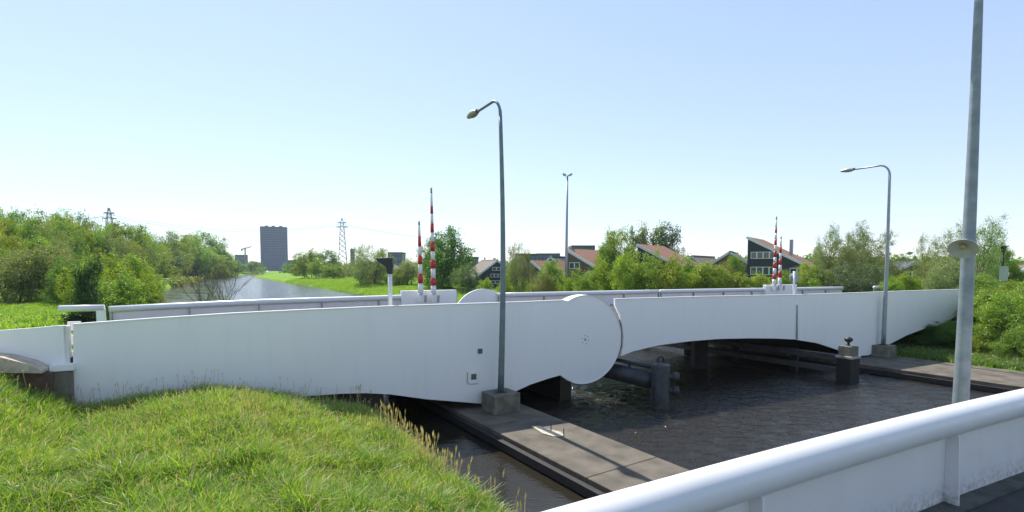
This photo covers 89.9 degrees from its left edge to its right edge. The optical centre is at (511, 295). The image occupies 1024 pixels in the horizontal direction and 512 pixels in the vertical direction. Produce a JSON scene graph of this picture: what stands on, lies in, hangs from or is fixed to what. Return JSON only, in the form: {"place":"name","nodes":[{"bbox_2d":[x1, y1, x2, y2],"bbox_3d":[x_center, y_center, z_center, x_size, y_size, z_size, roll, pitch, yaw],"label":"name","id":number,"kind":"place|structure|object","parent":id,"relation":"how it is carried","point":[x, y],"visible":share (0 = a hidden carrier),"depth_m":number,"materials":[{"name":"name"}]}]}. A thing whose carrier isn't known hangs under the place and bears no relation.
{"place":"outdoors","nodes":[
{"label":"outdoors","id":0,"kind":"place"},
{"bbox_2d":[0,372,523,511],"bbox_3d":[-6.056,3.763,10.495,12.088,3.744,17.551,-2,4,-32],"label":"bank grass","id":1,"kind":"structure","parent":0,"point":[414,487],"depth_m":11.19,"materials":[{"name":"plant"}]},
{"bbox_2d":[260,225,287,270],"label":"office tower","id":2,"kind":"structure","parent":0,"point":[274,249],"depth_m":896.54,"materials":[{"name":"stone"}]},
{"bbox_2d":[0,0,1023,264],"label":"sky","id":3,"kind":"structure","parent":0,"point":[717,120],"materials":[{"name":"blue"}]},
{"bbox_2d":[25,271,1021,440],"bbox_3d":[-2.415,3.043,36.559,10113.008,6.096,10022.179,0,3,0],"label":"ground","id":4,"kind":"structure","parent":0,"point":[277,276],"depth_m":255.78,"materials":[{"name":"green plant"}]},
{"bbox_2d":[0,233,32,265],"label":"broadleaf tree","id":5,"kind":"object","parent":4,"relation":"on","point":[14,244],"visible":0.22,"depth_m":73.42,"materials":[{"name":"green plant"}]},
{"bbox_2d":[0,247,51,303],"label":"hawthorn bush","id":6,"kind":"object","parent":4,"relation":"on","point":[10,266],"visible":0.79,"depth_m":51.47,"materials":[{"name":"green plant"}]},
{"bbox_2d":[17,216,54,249],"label":"broadleaf tree","id":7,"kind":"object","parent":4,"relation":"on","point":[29,229],"visible":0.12,"depth_m":97.49,"materials":[{"name":"green plant"}]},
{"bbox_2d":[0,243,83,302],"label":"hawthorn bush","id":8,"kind":"object","parent":4,"relation":"on","point":[46,257],"visible":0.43,"depth_m":52.95,"materials":[{"name":"green plant"}]},
{"bbox_2d":[0,291,107,334],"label":"dyke grass","id":9,"kind":"structure","parent":4,"relation":"on","point":[22,314],"depth_m":29.12,"materials":[{"name":"plant"}]},
{"bbox_2d":[37,220,71,252],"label":"broadleaf tree","id":10,"kind":"object","parent":4,"relation":"on","point":[46,231],"visible":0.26,"depth_m":106.83,"materials":[{"name":"green plant"}]},
{"bbox_2d":[34,252,82,304],"bbox_3d":[-43.472,-1.531,50.068,4.284,6.030,4.056,1,3,23],"label":"green bush","id":11,"kind":"object","parent":4,"relation":"on","point":[52,277],"visible":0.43,"depth_m":49.42,"materials":[{"name":"green plant"}]},
{"bbox_2d":[40,214,93,256],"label":"broadleaf tree","id":12,"kind":"object","parent":4,"relation":"on","point":[68,226],"visible":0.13,"depth_m":114.03,"materials":[{"name":"green plant"}]},
{"bbox_2d":[49,225,96,266],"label":"broadleaf tree","id":13,"kind":"object","parent":4,"relation":"on","point":[78,248],"visible":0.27,"depth_m":107.69,"materials":[{"name":"green plant"}]},
{"bbox_2d":[50,311,95,324],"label":"dark bush","id":14,"kind":"object","parent":4,"relation":"on","point":[80,316],"visible":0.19,"depth_m":25.23,"materials":[{"name":"green plant"}]},
{"bbox_2d":[52,252,115,304],"bbox_3d":[-38.183,-1.054,45.953,4.251,5.888,4.449,3,4,40],"label":"green bush","id":15,"kind":"object","parent":4,"relation":"on","point":[61,295],"visible":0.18,"depth_m":45.30,"materials":[{"name":"green plant"}]},
{"bbox_2d":[65,256,109,321],"bbox_3d":[-21.865,0.188,26.553,2.047,4.706,1.635,-2,4,-32],"label":"dark bush","id":16,"kind":"object","parent":4,"relation":"on","point":[85,290],"visible":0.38,"depth_m":26.26,"materials":[{"name":"green plant"}]},
{"bbox_2d":[63,248,143,290],"bbox_3d":[-39.693,-1.481,50.186,6.607,6.479,5.255,1,3,26],"label":"green bush","id":17,"kind":"object","parent":4,"relation":"on","point":[104,258],"visible":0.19,"depth_m":50.08,"materials":[{"name":"green plant"}]},
{"bbox_2d":[77,268,156,316],"bbox_3d":[-32.571,-0.097,42.063,5.504,4.540,5.259,1,3,17],"label":"green bush","id":18,"kind":"object","parent":4,"relation":"on","point":[125,294],"visible":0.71,"depth_m":41.53,"materials":[{"name":"green plant"}]},
{"bbox_2d":[106,220,154,255],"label":"broadleaf tree","id":19,"kind":"object","parent":4,"relation":"on","point":[138,234],"visible":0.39,"depth_m":164.18,"materials":[{"name":"green plant"}]},
{"bbox_2d":[106,253,164,297],"bbox_3d":[-38.765,-1.202,51.925,6.131,6.339,4.985,1,3,20],"label":"green bush","id":20,"kind":"object","parent":4,"relation":"on","point":[137,263],"visible":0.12,"depth_m":51.86,"materials":[{"name":"green plant"}]},
{"bbox_2d":[112,241,166,303],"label":"hawthorn bush","id":21,"kind":"object","parent":4,"relation":"on","point":[143,258],"visible":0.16,"depth_m":66.33,"materials":[{"name":"green plant"}]},
{"bbox_2d":[126,265,165,304],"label":"green bush","id":22,"kind":"object","parent":4,"relation":"on","point":[154,297],"visible":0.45,"depth_m":49.97,"materials":[{"name":"green plant"}]},
{"bbox_2d":[157,227,200,275],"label":"broadleaf tree","id":23,"kind":"object","parent":4,"relation":"on","point":[177,243],"visible":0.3,"depth_m":288.20,"materials":[{"name":"green plant"}]},
{"bbox_2d":[0,353,383,420],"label":"abutment","id":24,"kind":"object","parent":4,"relation":"on","point":[39,373],"visible":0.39,"depth_m":15.11,"materials":[{"name":"concrete"}]},
{"bbox_2d":[0,325,75,371],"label":"approach parapet","id":25,"kind":"structure","parent":24,"relation":"on","point":[51,346],"depth_m":15.33,"materials":[{"name":"white paint"}]},
{"bbox_2d":[179,237,216,276],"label":"broadleaf tree","id":26,"kind":"object","parent":4,"relation":"on","point":[202,256],"visible":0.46,"depth_m":316.02,"materials":[{"name":"green plant"}]},
{"bbox_2d":[181,230,230,273],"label":"broadleaf tree","id":27,"kind":"object","parent":4,"relation":"on","point":[207,241],"visible":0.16,"depth_m":390.72,"materials":[{"name":"green plant"}]},
{"bbox_2d":[159,271,263,286],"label":"bank reeds","id":28,"kind":"object","parent":4,"relation":"on","point":[172,282],"visible":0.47,"depth_m":225.59,"materials":[{"name":"green plant"}]},
{"bbox_2d":[175,260,253,301],"bbox_3d":[-23.368,-0.117,39.728,7.216,6.373,5.085,2,4,38],"label":"bare sapling","id":29,"kind":"object","parent":4,"relation":"on","point":[209,291],"visible":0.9,"depth_m":39.74,"materials":[{"name":"brown plant"}]},
{"bbox_2d":[1,358,488,511],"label":"seed stalks","id":30,"kind":"object","parent":4,"relation":"on","point":[189,421],"visible":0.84,"depth_m":14.65,"materials":[{"name":"plant"}]},
{"bbox_2d":[288,247,325,277],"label":"green bush","id":31,"kind":"object","parent":4,"relation":"on","point":[304,259],"visible":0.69,"depth_m":257.12,"materials":[{"name":"green plant"}]},
{"bbox_2d":[316,262,347,278],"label":"green bush","id":32,"kind":"object","parent":4,"relation":"on","point":[332,270],"visible":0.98,"depth_m":228.65,"materials":[{"name":"green plant"}]},
{"bbox_2d":[348,242,396,284],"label":"willow tree","id":33,"kind":"object","parent":4,"relation":"on","point":[363,267],"visible":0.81,"depth_m":149.14,"materials":[{"name":"green plant"}]},
{"bbox_2d":[285,277,530,302],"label":"meadow grass","id":34,"kind":"structure","parent":4,"relation":"on","point":[346,284],"depth_m":145.91,"materials":[{"name":"plant"}]},
{"bbox_2d":[392,257,424,284],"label":"hawthorn bush","id":35,"kind":"object","parent":4,"relation":"on","point":[406,263],"visible":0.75,"depth_m":138.41,"materials":[{"name":"green plant"}]},
{"bbox_2d":[356,385,525,511],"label":"dry reeds","id":36,"kind":"object","parent":4,"relation":"on","point":[427,441],"visible":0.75,"depth_m":13.85,"materials":[{"name":"plant"}]},
{"bbox_2d":[422,226,475,289],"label":"green bush","id":37,"kind":"object","parent":4,"relation":"on","point":[449,264],"visible":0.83,"depth_m":109.94,"materials":[{"name":"green plant"}]},
{"bbox_2d":[448,262,479,292],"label":"hawthorn bush","id":38,"kind":"object","parent":4,"relation":"on","point":[466,279],"visible":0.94,"depth_m":99.27,"materials":[{"name":"green plant"}]},
{"bbox_2d":[460,258,510,287],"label":"brick house","id":39,"kind":"structure","parent":4,"relation":"on","point":[489,268],"depth_m":113.99,"materials":[{"name":"brown tile"}]},
{"bbox_2d":[506,251,527,291],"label":"willow tree","id":40,"kind":"object","parent":4,"relation":"on","point":[516,282],"visible":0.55,"depth_m":69.91,"materials":[{"name":"green plant"}]},
{"bbox_2d":[506,241,536,291],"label":"willow tree","id":41,"kind":"object","parent":4,"relation":"on","point":[526,258],"visible":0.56,"depth_m":73.70,"materials":[{"name":"green plant"}]},
{"bbox_2d":[524,267,560,291],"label":"hawthorn bush","id":42,"kind":"object","parent":4,"relation":"on","point":[544,278],"visible":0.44,"depth_m":63.61,"materials":[{"name":"green plant"}]},
{"bbox_2d":[526,258,568,291],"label":"green bush","id":43,"kind":"object","parent":4,"relation":"on","point":[554,272],"visible":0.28,"depth_m":67.45,"materials":[{"name":"green plant"}]},
{"bbox_2d":[408,397,690,498],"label":"concrete pier","id":44,"kind":"structure","parent":4,"relation":"on","point":[588,464],"depth_m":16.87,"materials":[{"name":"grey concrete"}]},
{"bbox_2d":[67,289,620,406],"bbox_3d":[-6.775,2.235,24.362,22.237,4.571,9.660,-1,3,-27],"label":"bridge span","id":45,"kind":"object","parent":44,"relation":"on","point":[408,344],"visible":0.94,"depth_m":19.94,"materials":[{"name":"white paint"}]},
{"bbox_2d":[58,305,105,321],"bbox_3d":[-19.437,0.981,23.235,1.666,1.143,0.300,-1,3,-27],"label":"handrail end","id":46,"kind":"object","parent":45,"relation":"attached to","point":[100,310],"visible":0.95,"depth_m":23.21,"materials":[{"name":"white paint"}]},
{"bbox_2d":[376,258,393,305],"bbox_3d":[-5.123,-0.284,20.751,0.656,2.505,0.280,0,3,0],"label":"traffic signal","id":47,"kind":"object","parent":45,"relation":"on","point":[388,263],"visible":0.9,"depth_m":20.59,"materials":[{"name":"black plastic"}]},
{"bbox_2d":[418,221,426,302],"bbox_3d":[-5.144,-1.921,29.237,0.362,4.624,0.550,-3,4,-42],"label":"barrier","id":48,"kind":"object","parent":45,"relation":"on","point":[422,297],"visible":1,"depth_m":29.24,"materials":[{"name":"metal"}]},
{"bbox_2d":[430,188,439,302],"bbox_3d":[-4.464,-2.898,29.529,0.362,6.580,0.555,-3,4,-42],"label":"barrier","id":49,"kind":"object","parent":45,"relation":"on","point":[435,297],"visible":1,"depth_m":29.54,"materials":[{"name":"white paint"}]},
{"bbox_2d":[497,290,795,355],"bbox_3d":[8.076,1.190,31.740,15.495,2.831,9.634,-1,3,-27],"label":"bridge span","id":50,"kind":"object","parent":45,"relation":"attached to","point":[648,318],"visible":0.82,"depth_m":27.90,"materials":[{"name":"white paint"}]},
{"bbox_2d":[466,100,519,414],"bbox_3d":[-1.079,-1.701,22.027,1.240,12.892,3.335,-2,4,-33],"label":"street lamp","id":51,"kind":"object","parent":44,"relation":"on","point":[501,399],"visible":1,"depth_m":21.05,"materials":[{"name":"metal"}]},
{"bbox_2d":[562,173,572,285],"bbox_3d":[6.628,-6.251,61.758,1.205,16.827,0.400,0,3,0],"label":"camera mast","id":52,"kind":"object","parent":4,"relation":"on","point":[566,244],"visible":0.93,"depth_m":61.57,"materials":[{"name":"metal"}]},
{"bbox_2d":[572,270,603,290],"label":"green bush","id":53,"kind":"object","parent":4,"relation":"on","point":[587,286],"visible":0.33,"depth_m":57.49,"materials":[{"name":"green plant"}]},
{"bbox_2d":[580,256,617,290],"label":"green bush","id":54,"kind":"object","parent":4,"relation":"on","point":[601,275],"visible":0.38,"depth_m":61.13,"materials":[{"name":"green plant"}]},
{"bbox_2d":[568,249,634,289],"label":"brick house","id":55,"kind":"structure","parent":4,"relation":"on","point":[582,259],"depth_m":82.91,"materials":[{"name":"orange tile"}]},
{"bbox_2d":[587,242,617,274],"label":"broadleaf tree","id":56,"kind":"object","parent":4,"relation":"on","point":[603,246],"visible":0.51,"depth_m":79.47,"materials":[{"name":"green plant"}]},
{"bbox_2d":[594,226,640,268],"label":"broadleaf tree","id":57,"kind":"object","parent":4,"relation":"on","point":[613,241],"visible":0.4,"depth_m":80.95,"materials":[{"name":"green plant"}]},
{"bbox_2d":[597,252,640,289],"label":"green bush","id":58,"kind":"object","parent":4,"relation":"on","point":[620,269],"visible":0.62,"depth_m":58.93,"materials":[{"name":"green plant"}]},
{"bbox_2d":[239,252,1023,272],"bbox_3d":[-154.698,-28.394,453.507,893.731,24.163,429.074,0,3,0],"label":"distant trees","id":59,"kind":"object","parent":4,"relation":"on","point":[255,269],"visible":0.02,"depth_m":272.10,"materials":[{"name":"green plant"}]},
{"bbox_2d":[626,245,662,296],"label":"green bush","id":60,"kind":"object","parent":4,"relation":"on","point":[645,276],"visible":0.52,"depth_m":60.31,"materials":[{"name":"green plant"}]},
{"bbox_2d":[636,244,700,288],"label":"brick house","id":61,"kind":"structure","parent":4,"relation":"on","point":[665,253],"depth_m":89.41,"materials":[{"name":"orange tile"}]},
{"bbox_2d":[648,250,691,295],"bbox_3d":[18.330,-1.937,60.060,5.187,7.529,5.429,0,3,8],"label":"green bush","id":62,"kind":"object","parent":4,"relation":"on","point":[671,277],"visible":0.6,"depth_m":59.00,"materials":[{"name":"green plant"}]},
{"bbox_2d":[659,221,683,254],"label":"poplar tree","id":63,"kind":"object","parent":4,"relation":"on","point":[673,238],"visible":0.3,"depth_m":105.29,"materials":[{"name":"green plant"}]},
{"bbox_2d":[674,253,711,288],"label":"green bush","id":64,"kind":"object","parent":4,"relation":"on","point":[687,269],"visible":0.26,"depth_m":61.87,"materials":[{"name":"green plant"}]},
{"bbox_2d":[684,260,733,288],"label":"green bush","id":65,"kind":"object","parent":4,"relation":"on","point":[700,275],"visible":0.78,"depth_m":59.53,"materials":[{"name":"green plant"}]},
{"bbox_2d":[725,252,747,278],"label":"broadleaf tree","id":66,"kind":"object","parent":4,"relation":"on","point":[733,262],"visible":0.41,"depth_m":69.38,"materials":[{"name":"green plant"}]},
{"bbox_2d":[736,271,771,287],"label":"green bush","id":67,"kind":"object","parent":4,"relation":"on","point":[754,281],"visible":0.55,"depth_m":57.84,"materials":[{"name":"green plant"}]},
{"bbox_2d":[746,236,811,286],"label":"brick house","id":68,"kind":"structure","parent":4,"relation":"on","point":[760,256],"depth_m":86.42,"materials":[{"name":"black tile"}]},
{"bbox_2d":[542,388,1023,511],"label":"bridge railing","id":69,"kind":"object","parent":4,"relation":"on","point":[966,456],"depth_m":4.68,"materials":[{"name":"white metal"}]},
{"bbox_2d":[791,261,818,286],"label":"green bush","id":70,"kind":"object","parent":4,"relation":"on","point":[803,270],"visible":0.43,"depth_m":59.34,"materials":[{"name":"green plant"}]},
{"bbox_2d":[812,221,846,276],"bbox_3d":[37.847,-4.495,62.028,4.315,9.546,3.887,-1,3,-23],"label":"willow tree","id":71,"kind":"object","parent":4,"relation":"on","point":[829,234],"visible":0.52,"depth_m":61.76,"materials":[{"name":"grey plant"}]},
{"bbox_2d":[812,236,872,292],"bbox_3d":[38.322,-3.399,59.982,6.076,7.471,5.909,0,3,-2],"label":"willow tree","id":72,"kind":"object","parent":4,"relation":"on","point":[849,253],"visible":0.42,"depth_m":59.53,"materials":[{"name":"green plant"}]},
{"bbox_2d":[680,342,1023,392],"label":"quay","id":73,"kind":"structure","parent":4,"relation":"on","point":[988,379],"depth_m":30.11,"materials":[{"name":"concrete"}]},
{"bbox_2d":[725,338,837,353],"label":"bridge pier","id":74,"kind":"structure","parent":73,"relation":"on","point":[802,345],"depth_m":36.70,"materials":[{"name":"concrete"}]},
{"bbox_2d":[659,284,958,355],"bbox_3d":[27.802,1.413,41.596,32.842,4.441,9.692,-1,3,-27],"label":"bridge span","id":75,"kind":"object","parent":74,"relation":"on","point":[832,317],"visible":0.72,"depth_m":34.81,"materials":[{"name":"white paint"}]},
{"bbox_2d":[840,165,896,357],"bbox_3d":[24.327,-2.446,35.310,1.240,12.988,3.590,-2,4,-33],"label":"street lamp","id":76,"kind":"object","parent":73,"relation":"on","point":[883,349],"visible":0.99,"depth_m":34.26,"materials":[{"name":"metal"}]},
{"bbox_2d":[820,260,883,292],"bbox_3d":[37.090,-1.750,55.846,6.227,4.423,6.403,0,3,-3],"label":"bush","id":77,"kind":"object","parent":4,"relation":"on","point":[845,278],"visible":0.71,"depth_m":55.16,"materials":[{"name":"green plant"}]},
{"bbox_2d":[843,219,872,275],"bbox_3d":[43.019,-4.667,63.852,3.495,9.727,4.500,3,4,45],"label":"willow tree","id":78,"kind":"object","parent":4,"relation":"on","point":[857,243],"visible":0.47,"depth_m":63.16,"materials":[{"name":"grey plant"}]},
{"bbox_2d":[837,223,889,281],"bbox_3d":[45.193,-4.668,65.953,6.917,9.477,6.688,-1,3,-21],"label":"willow tree","id":79,"kind":"object","parent":4,"relation":"on","point":[880,255],"visible":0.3,"depth_m":64.70,"materials":[{"name":"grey plant"}]},
{"bbox_2d":[852,265,892,291],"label":"willow tree","id":80,"kind":"object","parent":4,"relation":"on","point":[868,288],"visible":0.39,"depth_m":53.83,"materials":[{"name":"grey plant"}]},
{"bbox_2d":[866,228,915,285],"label":"willow tree","id":81,"kind":"object","parent":4,"relation":"on","point":[893,271],"visible":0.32,"depth_m":66.83,"materials":[{"name":"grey plant"}]},
{"bbox_2d":[893,270,927,290],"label":"green bush","id":82,"kind":"object","parent":4,"relation":"on","point":[907,281],"visible":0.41,"depth_m":51.41,"materials":[{"name":"green plant"}]},
{"bbox_2d":[895,324,955,350],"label":"green bush","id":83,"kind":"object","parent":4,"relation":"on","point":[916,339],"visible":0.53,"depth_m":37.40,"materials":[{"name":"green plant"}]},
{"bbox_2d":[920,266,954,289],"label":"hawthorn bush","id":84,"kind":"object","parent":4,"relation":"on","point":[937,278],"visible":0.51,"depth_m":45.73,"materials":[{"name":"green plant"}]},
{"bbox_2d":[923,219,962,276],"bbox_3d":[47.546,-3.981,55.989,4.960,9.126,4.468,-2,4,-34],"label":"willow tree","id":85,"kind":"object","parent":4,"relation":"on","point":[944,251],"visible":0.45,"depth_m":56.64,"materials":[{"name":"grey plant"}]},
{"bbox_2d":[921,255,976,289],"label":"hawthorn bush","id":86,"kind":"object","parent":4,"relation":"on","point":[953,269],"visible":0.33,"depth_m":46.52,"materials":[{"name":"green plant"}]},
{"bbox_2d":[921,320,985,350],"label":"green bush","id":87,"kind":"object","parent":4,"relation":"on","point":[950,335],"visible":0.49,"depth_m":36.22,"materials":[{"name":"green plant"}]},
{"bbox_2d":[890,312,1023,371],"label":"quay grass","id":88,"kind":"structure","parent":4,"relation":"on","point":[942,354],"depth_m":33.44,"materials":[{"name":"plant"}]},
{"bbox_2d":[954,272,1005,305],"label":"green bush","id":89,"kind":"object","parent":4,"relation":"on","point":[983,281],"visible":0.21,"depth_m":41.36,"materials":[{"name":"green plant"}]},
{"bbox_2d":[959,213,1010,279],"bbox_3d":[49.682,-3.946,53.944,4.423,9.296,5.695,1,3,16],"label":"willow tree","id":90,"kind":"object","parent":4,"relation":"on","point":[989,238],"visible":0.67,"depth_m":52.93,"materials":[{"name":"green plant"}]},
{"bbox_2d":[952,286,1023,328],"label":"green bush","id":91,"kind":"object","parent":4,"relation":"on","point":[984,296],"visible":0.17,"depth_m":37.28,"materials":[{"name":"green plant"}]},
{"bbox_2d":[974,244,1003,285],"bbox_3d":[43.211,-2.071,47.865,3.409,5.992,3.552,-1,3,-15],"label":"willow tree","id":92,"kind":"object","parent":4,"relation":"on","point":[983,260],"visible":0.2,"depth_m":47.34,"materials":[{"name":"green plant"}]},
{"bbox_2d":[972,315,1019,353],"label":"green bush","id":93,"kind":"object","parent":4,"relation":"on","point":[984,343],"visible":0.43,"depth_m":34.55,"materials":[{"name":"green plant"}]},
{"bbox_2d":[972,281,1023,346],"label":"green bush","id":94,"kind":"object","parent":4,"relation":"on","point":[999,315],"visible":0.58,"depth_m":34.70,"materials":[{"name":"green plant"}]},
{"bbox_2d":[973,278,1023,314],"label":"green bush","id":95,"kind":"object","parent":4,"relation":"on","point":[1007,287],"visible":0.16,"depth_m":38.54,"materials":[{"name":"green plant"}]},
{"bbox_2d":[987,331,1023,357],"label":"green bush","id":96,"kind":"object","parent":4,"relation":"on","point":[1003,344],"visible":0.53,"depth_m":33.09,"materials":[{"name":"green plant"}]},
{"bbox_2d":[1003,320,1023,354],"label":"green bush","id":97,"kind":"object","parent":4,"relation":"on","point":[1019,329],"visible":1,"depth_m":31.34,"materials":[{"name":"green plant"}]},
{"bbox_2d":[157,273,999,511],"bbox_3d":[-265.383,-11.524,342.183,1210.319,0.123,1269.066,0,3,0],"label":"water","id":98,"kind":"structure","parent":0,"point":[722,408],"depth_m":23.23,"materials":[{"name":"black liquid"}]},
{"bbox_2d":[524,375,570,400],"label":"bridge pier","id":99,"kind":"structure","parent":98,"relation":"in","point":[558,387],"depth_m":25.30,"materials":[{"name":"concrete"}]},
{"bbox_2d":[651,355,679,408],"bbox_3d":[7.061,4.703,23.748,1.260,3.921,0.860,0,3,0],"label":"mooring dolphin","id":100,"kind":"object","parent":98,"relation":"in","point":[661,378],"visible":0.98,"depth_m":23.40,"materials":[{"name":"paint"}]},
{"bbox_2d":[603,358,650,388],"bbox_3d":[2.370,3.497,30.573,0.800,1.116,15.534,-2,4,-33],"label":"guide pipe","id":101,"kind":"object","parent":100,"relation":"attached to","point":[629,374],"visible":0.15,"depth_m":24.90,"materials":[{"name":"metal"}]},
{"bbox_2d":[691,340,707,368],"bbox_3d":[12.145,4.314,33.291,0.840,3.700,0.800,0,3,0],"label":"timber pile","id":102,"kind":"object","parent":98,"relation":"in","point":[699,354],"visible":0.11,"depth_m":32.88,"materials":[{"name":"brown wood"}]},
{"bbox_2d":[662,339,837,372],"bbox_3d":[12.489,4.340,39.481,0.700,3.000,23.491,-2,4,-33],"label":"timber guide","id":103,"kind":"object","parent":98,"relation":"in","point":[794,363],"visible":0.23,"depth_m":32.74,"materials":[{"name":"brown wood"}]},
{"bbox_2d":[835,337,860,383],"bbox_3d":[19.053,4.356,29.141,0.960,4.050,0.880,-1,3,-26],"label":"mooring dolphin","id":104,"kind":"object","parent":98,"relation":"in","point":[848,358],"visible":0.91,"depth_m":28.85,"materials":[{"name":"metal"}]},
{"bbox_2d":[952,0,982,403],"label":"street lamp","id":105,"kind":"object","parent":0,"point":[962,369],"visible":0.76,"depth_m":7.91,"materials":[{"name":"metal"}]},
{"bbox_2d":[947,239,978,257],"bbox_3d":[6.832,-0.711,7.792,0.357,0.289,0.806,2,4,39],"label":"loudspeaker","id":106,"kind":"object","parent":105,"relation":"attached to","point":[963,248],"visible":1,"depth_m":7.61,"materials":[{"name":"paint"}]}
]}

